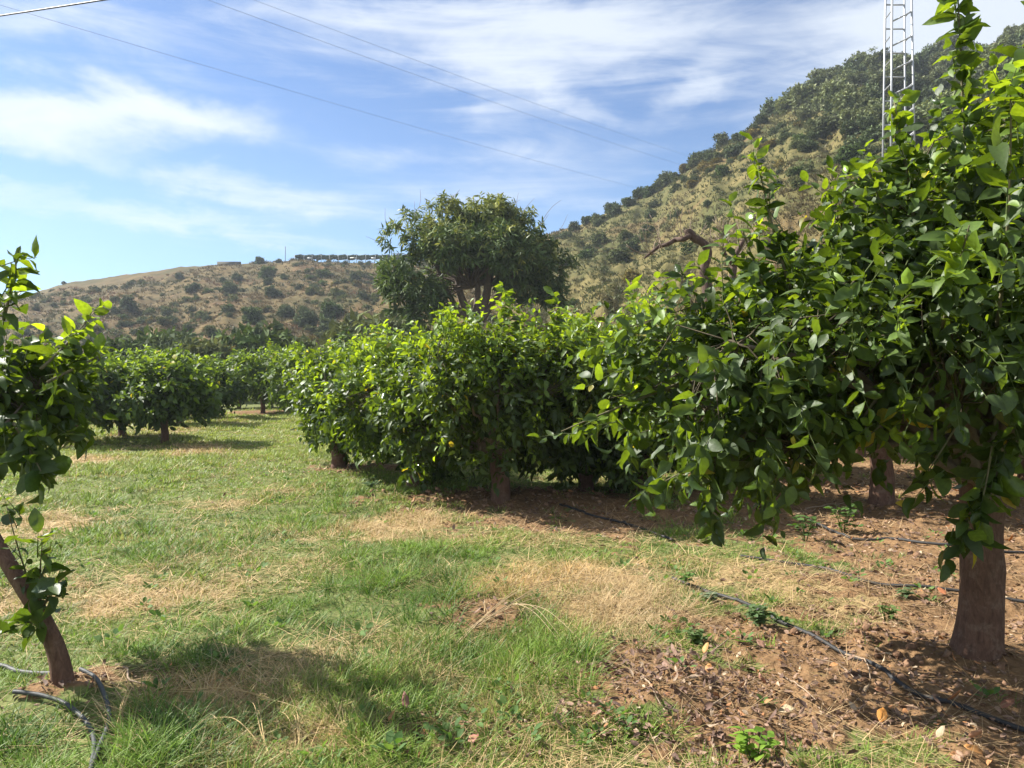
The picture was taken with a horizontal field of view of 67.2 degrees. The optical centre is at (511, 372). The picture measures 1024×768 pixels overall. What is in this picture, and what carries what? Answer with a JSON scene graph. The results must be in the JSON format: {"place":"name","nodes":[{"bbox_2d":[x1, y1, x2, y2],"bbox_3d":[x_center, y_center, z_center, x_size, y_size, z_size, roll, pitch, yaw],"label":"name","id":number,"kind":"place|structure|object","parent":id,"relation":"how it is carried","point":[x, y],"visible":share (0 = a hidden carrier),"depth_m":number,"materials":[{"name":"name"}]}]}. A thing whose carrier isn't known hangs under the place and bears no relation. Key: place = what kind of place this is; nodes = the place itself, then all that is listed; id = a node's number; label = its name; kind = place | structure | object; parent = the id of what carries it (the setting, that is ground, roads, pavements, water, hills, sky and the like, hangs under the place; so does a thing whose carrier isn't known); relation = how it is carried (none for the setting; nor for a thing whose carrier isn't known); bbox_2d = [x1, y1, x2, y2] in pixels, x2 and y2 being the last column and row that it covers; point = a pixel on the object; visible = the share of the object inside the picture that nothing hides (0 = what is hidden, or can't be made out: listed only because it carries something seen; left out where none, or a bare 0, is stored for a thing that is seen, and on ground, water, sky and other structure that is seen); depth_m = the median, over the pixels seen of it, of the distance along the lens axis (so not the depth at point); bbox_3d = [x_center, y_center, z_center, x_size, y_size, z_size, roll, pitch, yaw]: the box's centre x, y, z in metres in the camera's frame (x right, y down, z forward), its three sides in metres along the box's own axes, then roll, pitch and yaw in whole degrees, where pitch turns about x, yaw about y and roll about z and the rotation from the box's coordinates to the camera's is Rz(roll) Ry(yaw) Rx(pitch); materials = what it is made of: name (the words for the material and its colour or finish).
{"place":"outdoors","nodes":[
{"label":"outdoors","id":0,"kind":"place"},
{"bbox_2d":[0,0,105,16],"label":"power cable","id":1,"kind":"object","parent":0,"point":[52,7],"visible":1,"depth_m":15.78,"materials":[{"name":"black metal"}]},
{"bbox_2d":[0,260,528,357],"bbox_3d":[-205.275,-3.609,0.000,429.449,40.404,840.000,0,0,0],"label":"hill","id":2,"kind":"structure","parent":0,"point":[125,278],"depth_m":119.91,"materials":[{"name":"brown soil"}]},
{"bbox_2d":[119,294,139,311],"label":"shrub","id":3,"kind":"object","parent":2,"relation":"on","point":[126,302],"visible":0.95,"depth_m":106.73,"materials":[{"name":"green plant"}]},
{"bbox_2d":[155,316,171,324],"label":"shrub","id":4,"kind":"object","parent":2,"relation":"on","point":[161,320],"visible":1,"depth_m":90.41,"materials":[{"name":"green plant"}]},
{"bbox_2d":[184,282,200,292],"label":"shrub","id":5,"kind":"object","parent":2,"relation":"on","point":[193,286],"visible":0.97,"depth_m":123.43,"materials":[{"name":"green plant"}]},
{"bbox_2d":[218,282,238,292],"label":"shrub","id":6,"kind":"object","parent":2,"relation":"on","point":[228,287],"visible":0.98,"depth_m":118.47,"materials":[{"name":"green plant"}]},
{"bbox_2d":[240,305,264,322],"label":"shrub","id":7,"kind":"object","parent":2,"relation":"on","point":[250,313],"visible":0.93,"depth_m":91.03,"materials":[{"name":"green plant"}]},
{"bbox_2d":[256,265,277,278],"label":"shrub","id":8,"kind":"object","parent":2,"relation":"on","point":[266,272],"visible":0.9,"depth_m":138.67,"materials":[{"name":"green plant"}]},
{"bbox_2d":[263,285,282,296],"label":"shrub","id":9,"kind":"object","parent":2,"relation":"on","point":[269,291],"visible":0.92,"depth_m":112.76,"materials":[{"name":"green plant"}]},
{"bbox_2d":[276,304,295,317],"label":"shrub","id":10,"kind":"object","parent":2,"relation":"on","point":[285,310],"visible":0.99,"depth_m":94.56,"materials":[{"name":"green plant"}]},
{"bbox_2d":[292,306,318,327],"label":"shrub","id":11,"kind":"object","parent":2,"relation":"on","point":[306,316],"visible":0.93,"depth_m":85.77,"materials":[{"name":"green plant"}]},
{"bbox_2d":[313,318,339,332],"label":"shrub","id":12,"kind":"object","parent":2,"relation":"on","point":[324,325],"visible":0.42,"depth_m":84.89,"materials":[{"name":"green plant"}]},
{"bbox_2d":[319,301,343,321],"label":"shrub","id":13,"kind":"object","parent":2,"relation":"on","point":[330,309],"visible":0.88,"depth_m":93.88,"materials":[{"name":"green plant"}]},
{"bbox_2d":[294,254,408,262],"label":"shade netting","id":14,"kind":"object","parent":2,"relation":"on","point":[321,257],"visible":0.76,"depth_m":161.01,"materials":[{"name":"grey fabric"}]},
{"bbox_2d":[0,69,917,352],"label":"scrub","id":15,"kind":"object","parent":2,"relation":"on","point":[374,297],"visible":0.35,"depth_m":98.08,"materials":[{"name":"green plant"}]},
{"bbox_2d":[368,189,581,339],"bbox_3d":[-1.649,-3.487,34.083,9.610,9.258,6.617,0,0,0],"label":"mango tree","id":16,"kind":"object","parent":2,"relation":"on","point":[489,239],"visible":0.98,"depth_m":33.13,"materials":[{"name":"green plant"}]},
{"bbox_2d":[0,41,1016,432],"bbox_3d":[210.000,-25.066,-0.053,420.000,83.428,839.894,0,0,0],"label":"hill","id":17,"kind":"structure","parent":0,"point":[620,268],"depth_m":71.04,"materials":[{"name":"plant"}]},
{"bbox_2d":[567,221,580,231],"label":"shrub","id":18,"kind":"object","parent":17,"relation":"on","point":[574,225],"visible":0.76,"depth_m":111.18,"materials":[{"name":"green plant"}]},
{"bbox_2d":[577,248,593,259],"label":"shrub","id":19,"kind":"object","parent":17,"relation":"on","point":[585,254],"visible":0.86,"depth_m":80.55,"materials":[{"name":"green plant"}]},
{"bbox_2d":[590,231,609,246],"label":"shrub","id":20,"kind":"object","parent":17,"relation":"on","point":[599,239],"visible":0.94,"depth_m":87.86,"materials":[{"name":"green plant"}]},
{"bbox_2d":[606,204,621,217],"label":"shrub","id":21,"kind":"object","parent":17,"relation":"on","point":[613,210],"visible":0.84,"depth_m":108.30,"materials":[{"name":"green plant"}]},
{"bbox_2d":[605,247,632,262],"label":"shrub","id":22,"kind":"object","parent":17,"relation":"on","point":[615,254],"visible":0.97,"depth_m":73.22,"materials":[{"name":"green plant"}]},
{"bbox_2d":[616,229,633,242],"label":"shrub","id":23,"kind":"object","parent":17,"relation":"on","point":[623,234],"visible":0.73,"depth_m":84.48,"materials":[{"name":"green plant"}]},
{"bbox_2d":[622,196,636,206],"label":"shrub","id":24,"kind":"object","parent":17,"relation":"on","point":[627,201],"visible":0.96,"depth_m":111.62,"materials":[{"name":"green plant"}]},
{"bbox_2d":[620,268,641,282],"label":"shrub","id":25,"kind":"object","parent":17,"relation":"on","point":[630,274],"visible":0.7,"depth_m":63.57,"materials":[{"name":"green plant"}]},
{"bbox_2d":[622,238,640,252],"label":"shrub","id":26,"kind":"object","parent":17,"relation":"on","point":[632,244],"visible":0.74,"depth_m":76.27,"materials":[{"name":"green plant"}]},
{"bbox_2d":[638,223,656,232],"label":"shrub","id":27,"kind":"object","parent":17,"relation":"on","point":[651,227],"visible":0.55,"depth_m":88.26,"materials":[{"name":"green plant"}]},
{"bbox_2d":[644,207,656,218],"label":"shrub","id":28,"kind":"object","parent":17,"relation":"on","point":[651,212],"visible":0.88,"depth_m":98.74,"materials":[{"name":"green plant"}]},
{"bbox_2d":[654,170,673,186],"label":"shrub","id":29,"kind":"object","parent":17,"relation":"on","point":[664,177],"visible":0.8,"depth_m":116.79,"materials":[{"name":"green plant"}]},
{"bbox_2d":[712,131,729,148],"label":"shrub","id":30,"kind":"object","parent":17,"relation":"on","point":[722,139],"visible":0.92,"depth_m":117.68,"materials":[{"name":"green plant"}]},
{"bbox_2d":[714,164,729,175],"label":"shrub","id":31,"kind":"object","parent":17,"relation":"on","point":[724,169],"visible":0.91,"depth_m":86.67,"materials":[{"name":"green plant"}]},
{"bbox_2d":[724,142,748,158],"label":"shrub","id":32,"kind":"object","parent":17,"relation":"on","point":[735,148],"visible":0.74,"depth_m":94.63,"materials":[{"name":"green plant"}]},
{"bbox_2d":[746,127,762,136],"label":"shrub","id":33,"kind":"object","parent":17,"relation":"on","point":[752,132],"visible":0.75,"depth_m":98.44,"materials":[{"name":"green plant"}]},
{"bbox_2d":[753,113,768,123],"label":"shrub","id":34,"kind":"object","parent":17,"relation":"on","point":[760,118],"visible":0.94,"depth_m":103.84,"materials":[{"name":"green plant"}]},
{"bbox_2d":[788,166,802,175],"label":"shrub","id":35,"kind":"object","parent":17,"relation":"on","point":[795,170],"visible":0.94,"depth_m":61.48,"materials":[{"name":"green plant"}]},
{"bbox_2d":[788,139,804,149],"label":"shrub","id":36,"kind":"object","parent":17,"relation":"on","point":[794,143],"visible":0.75,"depth_m":74.52,"materials":[{"name":"green plant"}]},
{"bbox_2d":[797,137,818,151],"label":"shrub","id":37,"kind":"object","parent":17,"relation":"on","point":[809,142],"visible":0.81,"depth_m":72.72,"materials":[{"name":"green plant"}]},
{"bbox_2d":[833,144,863,164],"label":"shrub","id":38,"kind":"object","parent":17,"relation":"on","point":[847,152],"visible":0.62,"depth_m":58.75,"materials":[{"name":"green plant"}]},
{"bbox_2d":[759,23,1023,146],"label":"wood","id":39,"kind":"object","parent":17,"relation":"on","point":[841,96],"visible":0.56,"depth_m":94.59,"materials":[{"name":"green plant"}]},
{"bbox_2d":[881,0,915,189],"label":"power pylon","id":40,"kind":"object","parent":17,"relation":"on","point":[905,39],"visible":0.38,"depth_m":38.10,"materials":[{"name":"metal"}]},
{"bbox_2d":[1,5,635,187],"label":"power cable","id":41,"kind":"object","parent":40,"relation":"attached to","point":[279,87],"visible":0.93,"depth_m":53.12,"materials":[{"name":"black metal"}]},
{"bbox_2d":[209,0,683,165],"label":"power cable","id":42,"kind":"object","parent":40,"relation":"attached to","point":[423,77],"visible":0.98,"depth_m":56.56,"materials":[{"name":"black metal"}]},
{"bbox_2d":[255,0,687,155],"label":"power cable","id":43,"kind":"object","parent":40,"relation":"attached to","point":[441,69],"visible":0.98,"depth_m":56.98,"materials":[{"name":"black metal"}]},
{"bbox_2d":[0,400,1023,767],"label":"ground","id":44,"kind":"structure","parent":0,"point":[768,660],"depth_m":4.70,"materials":[{"name":"green plant"}]},
{"bbox_2d":[0,663,49,675],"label":"garden pipe","id":45,"kind":"object","parent":44,"relation":"on","point":[5,666],"visible":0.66,"depth_m":3.75,"materials":[{"name":"plastic"}]},
{"bbox_2d":[12,689,96,767],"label":"garden pipe","id":46,"kind":"object","parent":44,"relation":"on","point":[44,696],"visible":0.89,"depth_m":3.27,"materials":[{"name":"plastic"}]},
{"bbox_2d":[0,235,119,685],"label":"lemon tree","id":47,"kind":"object","parent":44,"relation":"on","point":[42,387],"visible":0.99,"depth_m":4.00,"materials":[{"name":"green plant"}]},
{"bbox_2d":[53,346,133,442],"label":"lemon tree","id":48,"kind":"object","parent":44,"relation":"on","point":[108,380],"visible":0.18,"depth_m":16.21,"materials":[{"name":"green plant"}]},
{"bbox_2d":[79,667,111,766],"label":"garden pipe","id":49,"kind":"object","parent":44,"relation":"on","point":[98,682],"visible":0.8,"depth_m":3.32,"materials":[{"name":"plastic"}]},
{"bbox_2d":[82,332,142,367],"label":"bush","id":50,"kind":"object","parent":44,"relation":"on","point":[124,344],"visible":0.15,"depth_m":43.83,"materials":[{"name":"green plant"}]},
{"bbox_2d":[85,358,147,437],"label":"lemon tree","id":51,"kind":"object","parent":44,"relation":"on","point":[119,423],"visible":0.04,"depth_m":17.36,"materials":[{"name":"green plant"}]},
{"bbox_2d":[96,344,160,368],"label":"lemon tree","id":52,"kind":"object","parent":44,"relation":"on","point":[129,356],"visible":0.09,"depth_m":24.71,"materials":[{"name":"green plant"}]},
{"bbox_2d":[106,348,224,443],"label":"lemon tree","id":53,"kind":"object","parent":44,"relation":"on","point":[159,392],"visible":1,"depth_m":15.92,"materials":[{"name":"green plant"}]},
{"bbox_2d":[132,330,198,355],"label":"bush","id":54,"kind":"object","parent":44,"relation":"on","point":[165,342],"visible":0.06,"depth_m":42.70,"materials":[{"name":"green plant"}]},
{"bbox_2d":[134,324,199,353],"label":"bush","id":55,"kind":"object","parent":44,"relation":"on","point":[144,337],"visible":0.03,"depth_m":45.07,"materials":[{"name":"green plant"}]},
{"bbox_2d":[131,342,222,422],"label":"lemon tree","id":56,"kind":"object","parent":44,"relation":"on","point":[192,357],"visible":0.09,"depth_m":21.96,"materials":[{"name":"green plant"}]},
{"bbox_2d":[115,683,299,755],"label":"dry stalks","id":57,"kind":"object","parent":44,"relation":"on","point":[121,708],"visible":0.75,"depth_m":3.22,"materials":[{"name":"plant"}]},
{"bbox_2d":[174,333,241,401],"bbox_3d":[-15.197,0.170,38.079,4.190,4.267,3.711,0,0,23],"label":"bush","id":58,"kind":"object","parent":44,"relation":"on","point":[203,347],"visible":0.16,"depth_m":37.99,"materials":[{"name":"green plant"}]},
{"bbox_2d":[185,350,259,416],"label":"lemon tree","id":59,"kind":"object","parent":44,"relation":"on","point":[234,390],"visible":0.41,"depth_m":24.77,"materials":[{"name":"green plant"}]},
{"bbox_2d":[206,351,256,408],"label":"lemon tree","id":60,"kind":"object","parent":44,"relation":"on","point":[238,407],"visible":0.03,"depth_m":31.85,"materials":[{"name":"green plant"}]},
{"bbox_2d":[214,324,293,400],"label":"bush","id":61,"kind":"object","parent":44,"relation":"on","point":[250,338],"visible":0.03,"depth_m":40.89,"materials":[{"name":"green plant"}]},
{"bbox_2d":[223,347,286,412],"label":"lemon tree","id":62,"kind":"object","parent":44,"relation":"on","point":[254,364],"visible":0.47,"depth_m":27.55,"materials":[{"name":"green plant"}]},
{"bbox_2d":[221,317,298,349],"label":"bush","id":63,"kind":"object","parent":44,"relation":"on","point":[276,324],"visible":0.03,"depth_m":43.45,"materials":[{"name":"green plant"}]},
{"bbox_2d":[255,338,321,368],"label":"lemon tree","id":64,"kind":"object","parent":44,"relation":"on","point":[278,347],"visible":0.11,"depth_m":30.93,"materials":[{"name":"green plant"}]},
{"bbox_2d":[257,345,324,419],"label":"lemon tree","id":65,"kind":"object","parent":44,"relation":"on","point":[273,375],"visible":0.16,"depth_m":22.63,"materials":[{"name":"green plant"}]},
{"bbox_2d":[275,329,315,348],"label":"bush","id":66,"kind":"object","parent":44,"relation":"on","point":[307,342],"visible":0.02,"depth_m":44.06,"materials":[{"name":"green plant"}]},
{"bbox_2d":[275,336,384,467],"bbox_3d":[-2.507,0.496,12.118,2.375,2.153,2.576,0,0,0],"label":"lemon tree","id":67,"kind":"object","parent":44,"relation":"on","point":[304,376],"visible":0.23,"depth_m":11.72,"materials":[{"name":"green plant"}]},
{"bbox_2d":[314,314,369,354],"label":"bush","id":68,"kind":"object","parent":44,"relation":"on","point":[334,329],"visible":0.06,"depth_m":43.65,"materials":[{"name":"green plant"}]},
{"bbox_2d":[315,307,394,352],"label":"bush","id":69,"kind":"object","parent":44,"relation":"on","point":[362,321],"depth_m":45.16,"materials":[{"name":"green plant"}]},
{"bbox_2d":[322,326,390,355],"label":"lemon tree","id":70,"kind":"object","parent":44,"relation":"on","point":[338,340],"visible":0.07,"depth_m":24.85,"materials":[{"name":"green plant"}]},
{"bbox_2d":[362,315,435,345],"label":"bush","id":71,"kind":"object","parent":44,"relation":"on","point":[391,324],"visible":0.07,"depth_m":41.85,"materials":[{"name":"green plant"}]},
{"bbox_2d":[308,319,496,488],"bbox_3d":[-1.353,0.567,10.279,2.601,2.538,2.460,0,0,0],"label":"lemon tree","id":72,"kind":"object","parent":44,"relation":"on","point":[347,404],"visible":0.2,"depth_m":9.80,"materials":[{"name":"green plant"}]},
{"bbox_2d":[361,281,626,503],"bbox_3d":[-0.113,0.250,8.813,2.760,2.557,2.688,0,0,-34],"label":"lemon tree","id":73,"kind":"object","parent":44,"relation":"on","point":[475,417],"visible":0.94,"depth_m":8.31,"materials":[{"name":"green plant"}]},
{"bbox_2d":[0,471,1007,767],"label":"ground weeds","id":74,"kind":"object","parent":44,"relation":"on","point":[396,737],"visible":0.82,"depth_m":3.66,"materials":[{"name":"green plant"}]},
{"bbox_2d":[0,420,1023,767],"bbox_3d":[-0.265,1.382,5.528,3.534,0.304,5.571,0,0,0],"label":"standing dry grass","id":75,"kind":"structure","parent":44,"relation":"on","point":[607,593],"depth_m":4.82,"materials":[{"name":"plant"}]},
{"bbox_2d":[0,407,1023,767],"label":"grass","id":76,"kind":"structure","parent":44,"relation":"on","point":[150,743],"depth_m":4.49,"materials":[{"name":"green plant"}]},
{"bbox_2d":[1,459,1023,767],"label":"leaf litter","id":77,"kind":"object","parent":44,"relation":"on","point":[713,681],"visible":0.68,"depth_m":3.69,"materials":[{"name":"brown plant"}]},
{"bbox_2d":[17,470,1023,766],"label":"soil clods","id":78,"kind":"object","parent":44,"relation":"on","point":[895,652],"visible":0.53,"depth_m":4.35,"materials":[{"name":"brown soil"}]},
{"bbox_2d":[456,575,613,644],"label":"dry stalks","id":79,"kind":"object","parent":44,"relation":"on","point":[493,614],"visible":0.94,"depth_m":4.55,"materials":[{"name":"plant"}]},
{"bbox_2d":[513,305,667,491],"bbox_3d":[0.893,0.370,9.873,2.485,2.478,2.505,0,0,0],"label":"lemon tree","id":80,"kind":"object","parent":44,"relation":"on","point":[581,474],"visible":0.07,"depth_m":9.14,"materials":[{"name":"green plant"}]},
{"bbox_2d":[559,503,673,540],"bbox_3d":[0.988,1.476,7.711,0.067,0.046,1.979,0,0,-27],"label":"irrigation hose","id":81,"kind":"object","parent":44,"relation":"on","point":[624,522],"visible":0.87,"depth_m":7.64,"materials":[{"name":"plastic"}]},
{"bbox_2d":[559,288,712,499],"bbox_3d":[1.715,0.346,9.725,2.704,2.822,2.513,0,0,0],"label":"lemon tree","id":82,"kind":"object","parent":44,"relation":"on","point":[613,472],"visible":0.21,"depth_m":9.03,"materials":[{"name":"green plant"}]},
{"bbox_2d":[527,253,787,376],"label":"tall dry grass","id":83,"kind":"structure","parent":44,"relation":"on","point":[759,258],"depth_m":39.00,"materials":[{"name":"plant"}]},
{"bbox_2d":[676,570,696,586],"bbox_3d":[1.198,1.442,5.332,0.152,0.150,0.144,0,0,-42],"label":"weed","id":84,"kind":"object","parent":44,"relation":"on","point":[685,579],"visible":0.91,"depth_m":5.33,"materials":[{"name":"green plant"}]},
{"bbox_2d":[626,204,754,318],"bbox_3d":[4.004,-0.935,17.107,2.945,5.306,1.195,0,0,-10],"label":"bare tree","id":85,"kind":"object","parent":44,"relation":"on","point":[692,236],"visible":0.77,"depth_m":16.95,"materials":[{"name":"brown plant"}]},
{"bbox_2d":[682,627,706,645],"bbox_3d":[1.001,1.452,4.205,0.140,0.098,0.132,0,0,29],"label":"weed","id":86,"kind":"object","parent":44,"relation":"on","point":[694,636],"visible":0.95,"depth_m":4.19,"materials":[{"name":"green plant"}]},
{"bbox_2d":[699,591,718,601],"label":"weed","id":87,"kind":"object","parent":44,"relation":"on","point":[713,594],"visible":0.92,"depth_m":4.95,"materials":[{"name":"green plant"}]},
{"bbox_2d":[727,723,780,764],"bbox_3d":[0.927,1.434,2.962,0.208,0.155,0.146,0,0,27],"label":"weed","id":88,"kind":"object","parent":44,"relation":"on","point":[742,738],"visible":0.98,"depth_m":2.95,"materials":[{"name":"green plant"}]},
{"bbox_2d":[740,603,775,626],"bbox_3d":[1.434,1.414,4.459,0.204,0.142,0.167,0,0,0],"label":"weed","id":89,"kind":"object","parent":44,"relation":"on","point":[759,615],"visible":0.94,"depth_m":4.44,"materials":[{"name":"green plant"}]},
{"bbox_2d":[527,0,1023,661],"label":"lemon tree","id":90,"kind":"object","parent":44,"relation":"on","point":[917,296],"visible":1,"depth_m":3.60,"materials":[{"name":"green plant"}]},
{"bbox_2d":[787,515,819,540],"bbox_3d":[2.608,1.406,6.903,0.293,0.246,0.222,0,0,0],"label":"weed","id":91,"kind":"object","parent":44,"relation":"on","point":[803,526],"visible":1,"depth_m":6.91,"materials":[{"name":"green plant"}]},
{"bbox_2d":[715,263,918,506],"bbox_3d":[4.151,0.102,8.630,3.497,2.879,3.005,0,0,-39],"label":"lemon tree","id":92,"kind":"object","parent":44,"relation":"on","point":[879,494],"visible":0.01,"depth_m":8.49,"materials":[{"name":"brown plant"}]},
{"bbox_2d":[824,503,856,532],"bbox_3d":[3.149,1.383,7.343,0.354,0.306,0.354,0,0,18],"label":"weed","id":93,"kind":"object","parent":44,"relation":"on","point":[845,522],"visible":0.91,"depth_m":7.32,"materials":[{"name":"green plant"}]},
{"bbox_2d":[671,576,1023,732],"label":"irrigation hose","id":94,"kind":"object","parent":44,"relation":"on","point":[910,689],"visible":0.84,"depth_m":3.75,"materials":[{"name":"plastic"}]},
{"bbox_2d":[740,555,1023,602],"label":"irrigation hose","id":95,"kind":"object","parent":44,"relation":"on","point":[922,586],"visible":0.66,"depth_m":5.51,"materials":[{"name":"plastic"}]},
{"bbox_2d":[877,707,887,721],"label":"fallen leaf","id":96,"kind":"object","parent":44,"relation":"on","point":[881,712],"visible":0.95,"depth_m":3.27,"materials":[{"name":"orange plant"}]},
{"bbox_2d":[873,602,901,621],"bbox_3d":[2.301,1.473,4.698,0.130,0.115,0.152,0,0,-33],"label":"weed","id":97,"kind":"object","parent":44,"relation":"on","point":[890,613],"visible":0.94,"depth_m":4.69,"materials":[{"name":"green plant"}]},
{"bbox_2d":[895,587,915,599],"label":"weed","id":98,"kind":"object","parent":44,"relation":"on","point":[904,590],"visible":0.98,"depth_m":5.08,"materials":[{"name":"green plant"}]},
{"bbox_2d":[805,515,1023,553],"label":"irrigation hose","id":99,"kind":"object","parent":44,"relation":"on","point":[911,541],"visible":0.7,"depth_m":6.83,"materials":[{"name":"plastic"}]},
{"bbox_2d":[964,744,982,754],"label":"fallen leaf","id":100,"kind":"object","parent":44,"relation":"on","point":[977,750],"visible":1,"depth_m":2.96,"materials":[{"name":"orange plant"}]},
{"bbox_2d":[1000,698,1014,707],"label":"fallen leaf","id":101,"kind":"object","parent":44,"relation":"on","point":[1008,703],"visible":0.98,"depth_m":3.40,"materials":[{"name":"brown plant"}]},
{"bbox_2d":[0,0,1023,294],"label":"sky","id":102,"kind":"structure","parent":0,"point":[120,157],"materials":[{"name":"blue"}]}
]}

